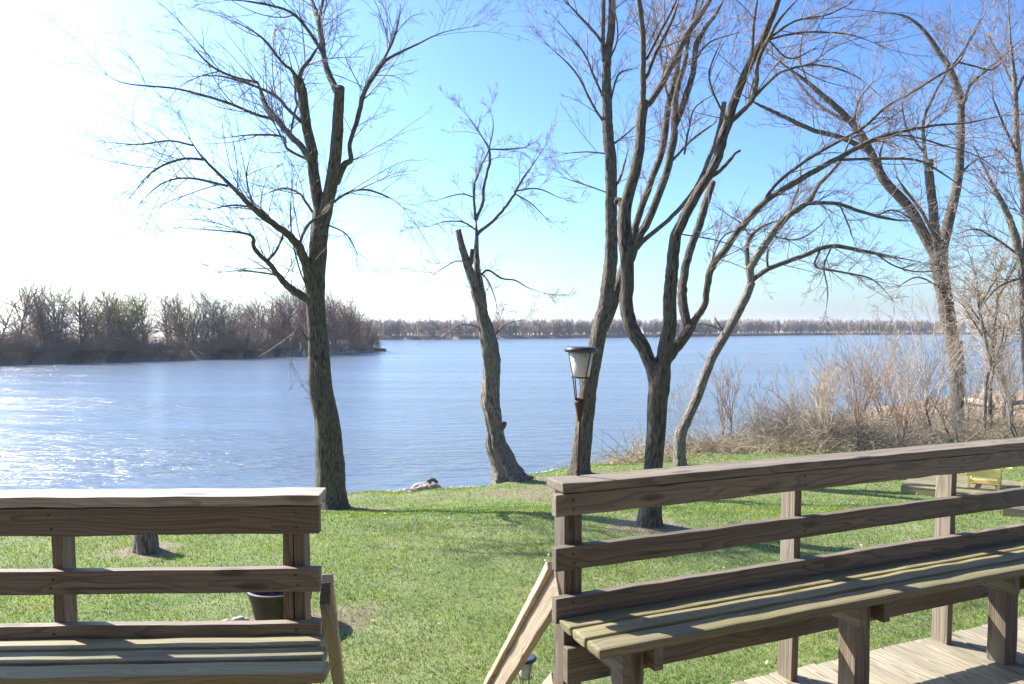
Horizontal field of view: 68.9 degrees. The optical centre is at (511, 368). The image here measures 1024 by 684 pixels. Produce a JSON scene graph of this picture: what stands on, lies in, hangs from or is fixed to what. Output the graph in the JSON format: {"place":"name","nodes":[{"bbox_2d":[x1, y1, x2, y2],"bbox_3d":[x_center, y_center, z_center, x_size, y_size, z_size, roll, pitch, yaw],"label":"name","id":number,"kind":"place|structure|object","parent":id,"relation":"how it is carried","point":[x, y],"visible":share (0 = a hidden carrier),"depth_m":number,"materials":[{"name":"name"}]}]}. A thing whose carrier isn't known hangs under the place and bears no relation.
{"place":"outdoors","nodes":[
{"label":"outdoors","id":0,"kind":"place"},
{"bbox_2d":[164,301,209,340],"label":"bare tree","id":1,"kind":"object","parent":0,"point":[187,324],"visible":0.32,"depth_m":103.63,"materials":[{"name":"brown plant"}]},
{"bbox_2d":[0,343,384,364],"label":"wooded point","id":2,"kind":"structure","parent":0,"point":[35,357],"depth_m":92.38,"materials":[{"name":"soil"}]},
{"bbox_2d":[0,288,28,341],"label":"bare tree","id":3,"kind":"object","parent":2,"relation":"on","point":[7,320],"visible":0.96,"depth_m":84.95,"materials":[{"name":"brown plant"}]},
{"bbox_2d":[2,293,55,338],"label":"bare tree","id":4,"kind":"object","parent":2,"relation":"on","point":[19,312],"visible":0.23,"depth_m":96.11,"materials":[{"name":"brown plant"}]},
{"bbox_2d":[0,267,62,339],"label":"bare tree","id":5,"kind":"object","parent":2,"relation":"on","point":[24,298],"visible":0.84,"depth_m":87.28,"materials":[{"name":"brown plant"}]},
{"bbox_2d":[13,278,63,336],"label":"bare tree","id":6,"kind":"object","parent":2,"relation":"on","point":[37,310],"visible":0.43,"depth_m":88.87,"materials":[{"name":"brown plant"}]},
{"bbox_2d":[10,278,70,336],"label":"bare tree","id":7,"kind":"object","parent":2,"relation":"on","point":[39,306],"visible":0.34,"depth_m":89.75,"materials":[{"name":"brown plant"}]},
{"bbox_2d":[15,288,71,339],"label":"bare tree","id":8,"kind":"object","parent":2,"relation":"on","point":[38,318],"visible":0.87,"depth_m":86.89,"materials":[{"name":"brown plant"}]},
{"bbox_2d":[19,281,69,336],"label":"bare tree","id":9,"kind":"object","parent":2,"relation":"on","point":[51,306],"visible":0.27,"depth_m":91.68,"materials":[{"name":"brown plant"}]},
{"bbox_2d":[27,305,61,343],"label":"bare tree","id":10,"kind":"object","parent":2,"relation":"on","point":[46,322],"visible":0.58,"depth_m":87.72,"materials":[{"name":"brown plant"}]},
{"bbox_2d":[12,274,88,337],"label":"bare tree","id":11,"kind":"object","parent":2,"relation":"on","point":[61,299],"visible":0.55,"depth_m":90.28,"materials":[{"name":"brown plant"}]},
{"bbox_2d":[23,287,83,350],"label":"bare tree","id":12,"kind":"object","parent":2,"relation":"on","point":[57,332],"visible":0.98,"depth_m":86.22,"materials":[{"name":"brown plant"}]},
{"bbox_2d":[59,287,102,338],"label":"bare tree","id":13,"kind":"object","parent":2,"relation":"on","point":[81,312],"visible":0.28,"depth_m":92.41,"materials":[{"name":"brown plant"}]},
{"bbox_2d":[57,282,108,352],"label":"bare tree","id":14,"kind":"object","parent":2,"relation":"on","point":[84,310],"visible":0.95,"depth_m":88.39,"materials":[{"name":"brown plant"}]},
{"bbox_2d":[62,304,117,337],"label":"bare tree","id":15,"kind":"object","parent":2,"relation":"on","point":[91,324],"visible":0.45,"depth_m":92.40,"materials":[{"name":"brown plant"}]},
{"bbox_2d":[74,291,111,334],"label":"bare tree","id":16,"kind":"object","parent":2,"relation":"on","point":[96,323],"visible":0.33,"depth_m":93.50,"materials":[{"name":"brown plant"}]},
{"bbox_2d":[87,286,140,351],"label":"bare tree","id":17,"kind":"object","parent":2,"relation":"on","point":[108,312],"visible":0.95,"depth_m":91.03,"materials":[{"name":"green plant"}]},
{"bbox_2d":[87,283,152,340],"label":"bare tree","id":18,"kind":"object","parent":2,"relation":"on","point":[109,300],"visible":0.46,"depth_m":93.86,"materials":[{"name":"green plant"}]},
{"bbox_2d":[92,294,149,338],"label":"bare tree","id":19,"kind":"object","parent":2,"relation":"on","point":[130,319],"visible":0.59,"depth_m":93.86,"materials":[{"name":"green plant"}]},
{"bbox_2d":[106,290,160,339],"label":"bare tree","id":20,"kind":"object","parent":2,"relation":"on","point":[139,317],"visible":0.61,"depth_m":94.55,"materials":[{"name":"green plant"}]},
{"bbox_2d":[117,286,176,342],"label":"bare tree","id":21,"kind":"object","parent":2,"relation":"on","point":[141,315],"visible":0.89,"depth_m":94.68,"materials":[{"name":"brown plant"}]},
{"bbox_2d":[124,287,169,339],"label":"bare tree","id":22,"kind":"object","parent":2,"relation":"on","point":[144,314],"visible":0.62,"depth_m":97.71,"materials":[{"name":"brown plant"}]},
{"bbox_2d":[144,290,183,343],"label":"bare tree","id":23,"kind":"object","parent":2,"relation":"on","point":[164,306],"visible":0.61,"depth_m":100.47,"materials":[{"name":"brown plant"}]},
{"bbox_2d":[155,309,190,341],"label":"bare tree","id":24,"kind":"object","parent":2,"relation":"on","point":[168,329],"visible":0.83,"depth_m":98.21,"materials":[{"name":"brown plant"}]},
{"bbox_2d":[153,293,197,338],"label":"bare tree","id":25,"kind":"object","parent":2,"relation":"on","point":[184,318],"visible":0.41,"depth_m":102.53,"materials":[{"name":"brown plant"}]},
{"bbox_2d":[152,287,200,340],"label":"bare tree","id":26,"kind":"object","parent":2,"relation":"on","point":[174,310],"visible":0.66,"depth_m":101.61,"materials":[{"name":"brown plant"}]},
{"bbox_2d":[140,292,214,348],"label":"bare tree","id":27,"kind":"object","parent":2,"relation":"on","point":[193,324],"visible":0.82,"depth_m":98.95,"materials":[{"name":"brown plant"}]},
{"bbox_2d":[150,294,223,340],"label":"bare tree","id":28,"kind":"object","parent":2,"relation":"on","point":[190,314],"visible":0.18,"depth_m":105.04,"materials":[{"name":"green plant"}]},
{"bbox_2d":[0,319,384,355],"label":"undergrowth","id":29,"kind":"object","parent":2,"relation":"on","point":[91,343],"visible":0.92,"depth_m":94.78,"materials":[{"name":"plant"}]},
{"bbox_2d":[187,289,228,349],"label":"bare tree","id":30,"kind":"object","parent":2,"relation":"on","point":[207,324],"visible":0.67,"depth_m":99.65,"materials":[{"name":"brown plant"}]},
{"bbox_2d":[182,289,236,351],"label":"bare tree","id":31,"kind":"object","parent":2,"relation":"on","point":[207,333],"visible":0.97,"depth_m":98.36,"materials":[{"name":"brown plant"}]},
{"bbox_2d":[189,297,235,338],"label":"bare tree","id":32,"kind":"object","parent":2,"relation":"on","point":[227,316],"visible":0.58,"depth_m":101.28,"materials":[{"name":"brown plant"}]},
{"bbox_2d":[181,290,255,337],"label":"bare tree","id":33,"kind":"object","parent":2,"relation":"on","point":[237,326],"visible":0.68,"depth_m":103.94,"materials":[{"name":"brown plant"}]},
{"bbox_2d":[209,295,238,334],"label":"bare tree","id":34,"kind":"object","parent":2,"relation":"on","point":[219,306],"visible":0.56,"depth_m":102.29,"materials":[{"name":"brown plant"}]},
{"bbox_2d":[234,303,265,350],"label":"bare tree","id":35,"kind":"object","parent":2,"relation":"on","point":[249,329],"visible":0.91,"depth_m":104.22,"materials":[{"name":"brown plant"}]},
{"bbox_2d":[231,289,274,338],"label":"bare tree","id":36,"kind":"object","parent":2,"relation":"on","point":[250,311],"visible":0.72,"depth_m":109.22,"materials":[{"name":"brown plant"}]},
{"bbox_2d":[235,300,292,339],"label":"bare tree","id":37,"kind":"object","parent":2,"relation":"on","point":[267,322],"visible":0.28,"depth_m":111.58,"materials":[{"name":"brown plant"}]},
{"bbox_2d":[256,293,295,338],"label":"bare tree","id":38,"kind":"object","parent":2,"relation":"on","point":[275,320],"visible":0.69,"depth_m":111.21,"materials":[{"name":"brown plant"}]},
{"bbox_2d":[256,289,300,335],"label":"bare tree","id":39,"kind":"object","parent":2,"relation":"on","point":[269,310],"visible":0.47,"depth_m":114.22,"materials":[{"name":"brown plant"}]},
{"bbox_2d":[256,291,306,350],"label":"bare tree","id":40,"kind":"object","parent":2,"relation":"on","point":[284,323],"visible":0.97,"depth_m":109.68,"materials":[{"name":"brown plant"}]},
{"bbox_2d":[259,287,306,348],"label":"bare tree","id":41,"kind":"object","parent":2,"relation":"on","point":[289,332],"visible":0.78,"depth_m":110.06,"materials":[{"name":"brown plant"}]},
{"bbox_2d":[262,287,305,337],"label":"bare tree","id":42,"kind":"object","parent":2,"relation":"on","point":[301,305],"visible":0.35,"depth_m":113.38,"materials":[{"name":"brown plant"}]},
{"bbox_2d":[292,286,334,336],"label":"bare tree","id":43,"kind":"object","parent":2,"relation":"on","point":[303,311],"visible":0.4,"depth_m":115.21,"materials":[{"name":"brown plant"}]},
{"bbox_2d":[279,347,386,356],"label":"riprap","id":44,"kind":"object","parent":2,"relation":"on","point":[287,352],"visible":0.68,"depth_m":117.56,"materials":[{"name":"stone"}]},
{"bbox_2d":[325,289,348,339],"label":"bare tree","id":45,"kind":"object","parent":2,"relation":"on","point":[330,316],"visible":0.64,"depth_m":118.03,"materials":[{"name":"brown plant"}]},
{"bbox_2d":[325,294,350,347],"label":"bare tree","id":46,"kind":"object","parent":2,"relation":"on","point":[334,318],"visible":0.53,"depth_m":120.00,"materials":[{"name":"brown plant"}]},
{"bbox_2d":[331,300,355,339],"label":"bare tree","id":47,"kind":"object","parent":2,"relation":"on","point":[341,310],"visible":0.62,"depth_m":122.78,"materials":[{"name":"brown plant"}]},
{"bbox_2d":[337,299,362,346],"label":"bare tree","id":48,"kind":"object","parent":2,"relation":"on","point":[346,325],"visible":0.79,"depth_m":124.20,"materials":[{"name":"brown plant"}]},
{"bbox_2d":[336,300,368,346],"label":"bare tree","id":49,"kind":"object","parent":2,"relation":"on","point":[351,320],"visible":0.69,"depth_m":125.92,"materials":[{"name":"brown plant"}]},
{"bbox_2d":[334,297,375,344],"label":"bare tree","id":50,"kind":"object","parent":2,"relation":"on","point":[354,313],"visible":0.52,"depth_m":127.40,"materials":[{"name":"brown plant"}]},
{"bbox_2d":[362,315,380,345],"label":"bare tree","id":51,"kind":"object","parent":2,"relation":"on","point":[367,329],"visible":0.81,"depth_m":131.09,"materials":[{"name":"brown plant"}]},
{"bbox_2d":[0,330,1019,341],"bbox_3d":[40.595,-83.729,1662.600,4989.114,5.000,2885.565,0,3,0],"label":"bank","id":52,"kind":"structure","parent":0,"point":[449,336],"depth_m":343.17,"materials":[{"name":"plant"}]},
{"bbox_2d":[197,317,1019,336],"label":"wood","id":53,"kind":"object","parent":52,"relation":"on","point":[389,327],"visible":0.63,"depth_m":375.68,"materials":[{"name":"brown plant"}]},
{"bbox_2d":[0,334,1022,494],"bbox_3d":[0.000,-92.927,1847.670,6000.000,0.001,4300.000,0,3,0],"label":"water","id":54,"kind":"structure","parent":0,"point":[410,412],"depth_m":37.37,"materials":[{"name":"liquid"}]},
{"bbox_2d":[0,390,1023,683],"bbox_3d":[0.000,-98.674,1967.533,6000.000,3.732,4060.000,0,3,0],"label":"ground","id":55,"kind":"structure","parent":0,"point":[622,528],"depth_m":8.22,"materials":[{"name":"plant"}]},
{"bbox_2d":[132,535,159,554],"bbox_3d":[-4.332,1.981,8.843,0.313,0.496,0.321,0,3,0],"label":"tree stump","id":56,"kind":"object","parent":55,"relation":"on","point":[144,544],"visible":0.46,"depth_m":8.75,"materials":[{"name":"grey plant"}]},
{"bbox_2d":[9,0,530,509],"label":"pruned tree","id":57,"kind":"object","parent":55,"relation":"on","point":[329,466],"visible":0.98,"depth_m":12.25,"materials":[{"name":"brown plant"}]},
{"bbox_2d":[246,592,311,619],"bbox_3d":[-2.030,2.077,6.571,0.604,0.357,0.604,0,3,0],"label":"fire pot","id":58,"kind":"object","parent":55,"relation":"on","point":[267,605],"visible":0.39,"depth_m":6.33,"materials":[{"name":"metal"}]},
{"bbox_2d":[410,481,437,490],"bbox_3d":[-2.062,2.819,17.509,0.624,0.325,0.406,1,3,11],"label":"shore stone","id":59,"kind":"object","parent":55,"relation":"on","point":[420,486],"visible":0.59,"depth_m":17.41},
{"bbox_2d":[320,561,562,683],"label":"stairs","id":60,"kind":"structure","parent":55,"relation":"on","point":[532,624],"depth_m":3.35,"materials":[{"name":"brown wood"}]},
{"bbox_2d":[380,468,560,492],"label":"pebbles","id":61,"kind":"object","parent":55,"relation":"on","point":[402,490],"visible":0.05,"depth_m":17.99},
{"bbox_2d":[397,82,590,484],"bbox_3d":[-0.441,-1.678,15.516,4.125,8.514,1.434,0,3,6],"label":"pruned tree","id":62,"kind":"object","parent":55,"relation":"on","point":[505,466],"visible":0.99,"depth_m":15.42,"materials":[{"name":"brown plant"}]},
{"bbox_2d":[42,473,975,683],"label":"lawn leaves","id":63,"kind":"object","parent":55,"relation":"on","point":[385,611],"visible":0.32,"depth_m":7.98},
{"bbox_2d":[519,653,536,683],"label":"torch lamp","id":64,"kind":"object","parent":55,"relation":"on","point":[525,673],"visible":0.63,"depth_m":4.36,"materials":[{"name":"metal"}]},
{"bbox_2d":[618,426,645,458],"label":"bare shrub","id":65,"kind":"object","parent":55,"relation":"on","point":[637,446],"visible":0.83,"depth_m":18.05,"materials":[{"name":"brown plant"}]},
{"bbox_2d":[504,0,778,475],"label":"tall tree","id":66,"kind":"object","parent":55,"relation":"on","point":[610,288],"visible":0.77,"depth_m":15.82,"materials":[{"name":"brown plant"}]},
{"bbox_2d":[645,367,697,411],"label":"bare shrub","id":67,"kind":"object","parent":55,"relation":"on","point":[691,383],"visible":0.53,"depth_m":35.54,"materials":[{"name":"brown plant"}]},
{"bbox_2d":[674,375,708,421],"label":"bare shrub","id":68,"kind":"object","parent":55,"relation":"on","point":[698,407],"visible":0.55,"depth_m":31.61,"materials":[{"name":"brown plant"}]},
{"bbox_2d":[699,351,767,434],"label":"bare shrub","id":69,"kind":"object","parent":55,"relation":"on","point":[722,394],"visible":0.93,"depth_m":20.22,"materials":[{"name":"brown plant"}]},
{"bbox_2d":[739,366,777,426],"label":"bare shrub","id":70,"kind":"object","parent":55,"relation":"on","point":[760,396],"visible":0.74,"depth_m":21.64,"materials":[{"name":"brown plant"}]},
{"bbox_2d":[554,381,1023,470],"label":"brush","id":71,"kind":"object","parent":55,"relation":"on","point":[810,425],"visible":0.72,"depth_m":19.36,"materials":[{"name":"plant"}]},
{"bbox_2d":[869,363,938,447],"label":"bare shrub","id":72,"kind":"object","parent":71,"relation":"on","point":[901,416],"visible":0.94,"depth_m":18.72,"materials":[{"name":"brown plant"}]},
{"bbox_2d":[918,358,988,442],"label":"bare shrub","id":73,"kind":"object","parent":71,"relation":"on","point":[945,413],"visible":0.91,"depth_m":19.36,"materials":[{"name":"brown plant"}]},
{"bbox_2d":[757,367,825,419],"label":"bare shrub","id":74,"kind":"object","parent":55,"relation":"on","point":[790,399],"visible":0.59,"depth_m":20.61,"materials":[{"name":"brown plant"}]},
{"bbox_2d":[766,342,854,447],"bbox_3d":[7.637,0.674,18.849,1.763,2.872,2.533,0,3,0],"label":"bare shrub","id":75,"kind":"object","parent":55,"relation":"on","point":[823,399],"visible":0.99,"depth_m":18.70,"materials":[{"name":"brown plant"}]},
{"bbox_2d":[614,0,1023,527],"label":"multi stemmed tree","id":76,"kind":"object","parent":55,"relation":"on","point":[658,366],"visible":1,"depth_m":9.55,"materials":[{"name":"brown plant"}]},
{"bbox_2d":[620,395,1023,460],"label":"leaf litter","id":77,"kind":"object","parent":55,"relation":"on","point":[939,412],"visible":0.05,"depth_m":28.71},
{"bbox_2d":[797,331,875,409],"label":"bare shrub","id":78,"kind":"object","parent":55,"relation":"on","point":[840,389],"visible":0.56,"depth_m":22.34,"materials":[{"name":"brown plant"}]},
{"bbox_2d":[672,54,1018,465],"bbox_3d":[7.080,-2.031,16.194,7.022,8.663,4.033,0,3,0],"label":"leaning tree","id":79,"kind":"object","parent":55,"relation":"on","point":[680,435],"visible":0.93,"depth_m":16.39,"materials":[{"name":"brown plant"}]},
{"bbox_2d":[697,0,1023,419],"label":"riverside tree","id":80,"kind":"object","parent":55,"relation":"on","point":[900,197],"visible":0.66,"depth_m":24.13,"materials":[{"name":"brown plant"}]},
{"bbox_2d":[821,315,907,450],"bbox_3d":[8.629,0.370,18.499,2.074,3.474,2.662,0,3,0],"label":"bare shrub","id":81,"kind":"object","parent":55,"relation":"on","point":[857,402],"visible":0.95,"depth_m":18.40,"materials":[{"name":"brown plant"}]},
{"bbox_2d":[827,338,910,414],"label":"bare shrub","id":82,"kind":"object","parent":55,"relation":"on","point":[860,375],"visible":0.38,"depth_m":22.91,"materials":[{"name":"brown plant"}]},
{"bbox_2d":[731,616,1023,683],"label":"deck","id":83,"kind":"structure","parent":55,"relation":"on","point":[962,658],"depth_m":3.55,"materials":[{"name":"brown wood"}]},
{"bbox_2d":[0,487,325,683],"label":"railing","id":84,"kind":"object","parent":83,"relation":"attached to","point":[63,518],"visible":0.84,"depth_m":2.68,"materials":[{"name":"brown wood"}]},
{"bbox_2d":[0,635,329,683],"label":"bench","id":85,"kind":"object","parent":83,"relation":"on","point":[289,659],"visible":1,"depth_m":2.50,"materials":[{"name":"brown wood"}]},
{"bbox_2d":[547,437,1023,683],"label":"railing","id":86,"kind":"object","parent":83,"relation":"attached to","point":[575,498],"visible":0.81,"depth_m":3.26,"materials":[{"name":"brown wood"}]},
{"bbox_2d":[564,346,597,475],"bbox_3d":[0.271,0.171,2.991,0.138,0.519,0.138,0,3,-20],"label":"torch lamp","id":87,"kind":"object","parent":86,"relation":"on","point":[580,358],"visible":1,"depth_m":2.96,"materials":[{"name":"metal"}]},
{"bbox_2d":[559,541,1023,683],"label":"bench","id":88,"kind":"object","parent":83,"relation":"on","point":[625,645],"visible":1,"depth_m":3.13,"materials":[{"name":"brown wood"}]},
{"bbox_2d":[833,314,928,429],"bbox_3d":[10.120,0.252,20.781,2.593,3.537,2.548,1,3,22],"label":"bare shrub","id":89,"kind":"object","parent":55,"relation":"on","point":[880,390],"visible":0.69,"depth_m":20.52,"materials":[{"name":"brown plant"}]},
{"bbox_2d":[844,285,968,419],"bbox_3d":[11.753,-0.432,22.735,2.818,4.702,3.846,0,3,0],"label":"bare shrub","id":90,"kind":"object","parent":55,"relation":"on","point":[886,360],"visible":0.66,"depth_m":22.92,"materials":[{"name":"brown plant"}]},
{"bbox_2d":[884,322,954,435],"bbox_3d":[10.540,0.370,19.707,2.581,3.384,1.685,-1,3,-21],"label":"bare shrub","id":91,"kind":"object","parent":55,"relation":"on","point":[910,385],"visible":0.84,"depth_m":19.61,"materials":[{"name":"brown plant"}]},
{"bbox_2d":[871,282,1001,422],"bbox_3d":[13.240,-0.474,22.778,4.188,4.749,3.545,0,3,0],"label":"bare shrub","id":92,"kind":"object","parent":55,"relation":"on","point":[946,348],"visible":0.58,"depth_m":23.16,"materials":[{"name":"brown plant"}]},
{"bbox_2d":[878,288,999,437],"bbox_3d":[11.519,-0.093,20.258,3.352,4.251,2.524,3,4,41],"label":"bare shrub","id":93,"kind":"object","parent":55,"relation":"on","point":[928,382],"visible":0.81,"depth_m":19.95,"materials":[{"name":"brown plant"}]},
{"bbox_2d":[874,0,1023,394],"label":"riverside tree","id":94,"kind":"object","parent":55,"relation":"on","point":[1016,140],"visible":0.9,"depth_m":20.07,"materials":[{"name":"brown plant"}]},
{"bbox_2d":[901,475,1023,496],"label":"timber platform","id":95,"kind":"structure","parent":55,"relation":"on","point":[925,485],"depth_m":13.68,"materials":[{"name":"brown wood"}]},
{"bbox_2d":[967,467,1012,490],"bbox_3d":[8.670,1.833,13.559,0.677,0.628,0.716,2,4,36],"label":"yellow chair","id":96,"kind":"object","parent":95,"relation":"on","point":[994,473],"visible":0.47,"depth_m":13.37,"materials":[{"name":"paint"}]},
{"bbox_2d":[930,337,1017,424],"bbox_3d":[13.312,0.510,21.718,2.221,2.838,1.590,-1,3,-22],"label":"bare shrub","id":97,"kind":"object","parent":55,"relation":"on","point":[964,392],"visible":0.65,"depth_m":21.49,"materials":[{"name":"brown plant"}]},
{"bbox_2d":[925,198,1023,435],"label":"sapling","id":98,"kind":"object","parent":55,"relation":"on","point":[983,334],"visible":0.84,"depth_m":20.52,"materials":[{"name":"brown plant"}]},
{"bbox_2d":[927,312,1022,416],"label":"bare shrub","id":99,"kind":"object","parent":55,"relation":"on","point":[1003,351],"visible":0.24,"depth_m":24.61,"materials":[{"name":"brown plant"}]},
{"bbox_2d":[933,219,1021,428],"bbox_3d":[13.596,-1.113,21.294,3.597,6.116,2.225,0,3,0],"label":"sapling","id":100,"kind":"object","parent":55,"relation":"on","point":[992,346],"visible":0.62,"depth_m":21.05,"materials":[{"name":"brown plant"}]},
{"bbox_2d":[940,212,1022,419],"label":"sapling","id":101,"kind":"object","parent":55,"relation":"on","point":[966,278],"visible":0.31,"depth_m":22.97,"materials":[{"name":"brown plant"}]},
{"bbox_2d":[943,286,1022,421],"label":"bare shrub","id":102,"kind":"object","parent":55,"relation":"on","point":[997,339],"visible":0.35,"depth_m":21.92,"materials":[{"name":"brown plant"}]},
{"bbox_2d":[982,330,1023,437],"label":"bare shrub","id":103,"kind":"object","parent":55,"relation":"on","point":[1007,395],"visible":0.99,"depth_m":19.67,"materials":[{"name":"brown plant"}]},
{"bbox_2d":[1002,506,1023,516],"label":"timber step","id":104,"kind":"object","parent":55,"relation":"on","point":[1015,511],"visible":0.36,"depth_m":10.39,"materials":[{"name":"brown wood"}]},
{"bbox_2d":[0,0,1023,329],"label":"sky","id":105,"kind":"structure","parent":0,"point":[45,186],"materials":[{"name":"blue"}]},
{"bbox_2d":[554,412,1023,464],"bbox_3d":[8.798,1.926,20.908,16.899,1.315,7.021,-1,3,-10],"label":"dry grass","id":106,"kind":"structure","parent":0,"point":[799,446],"depth_m":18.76,"materials":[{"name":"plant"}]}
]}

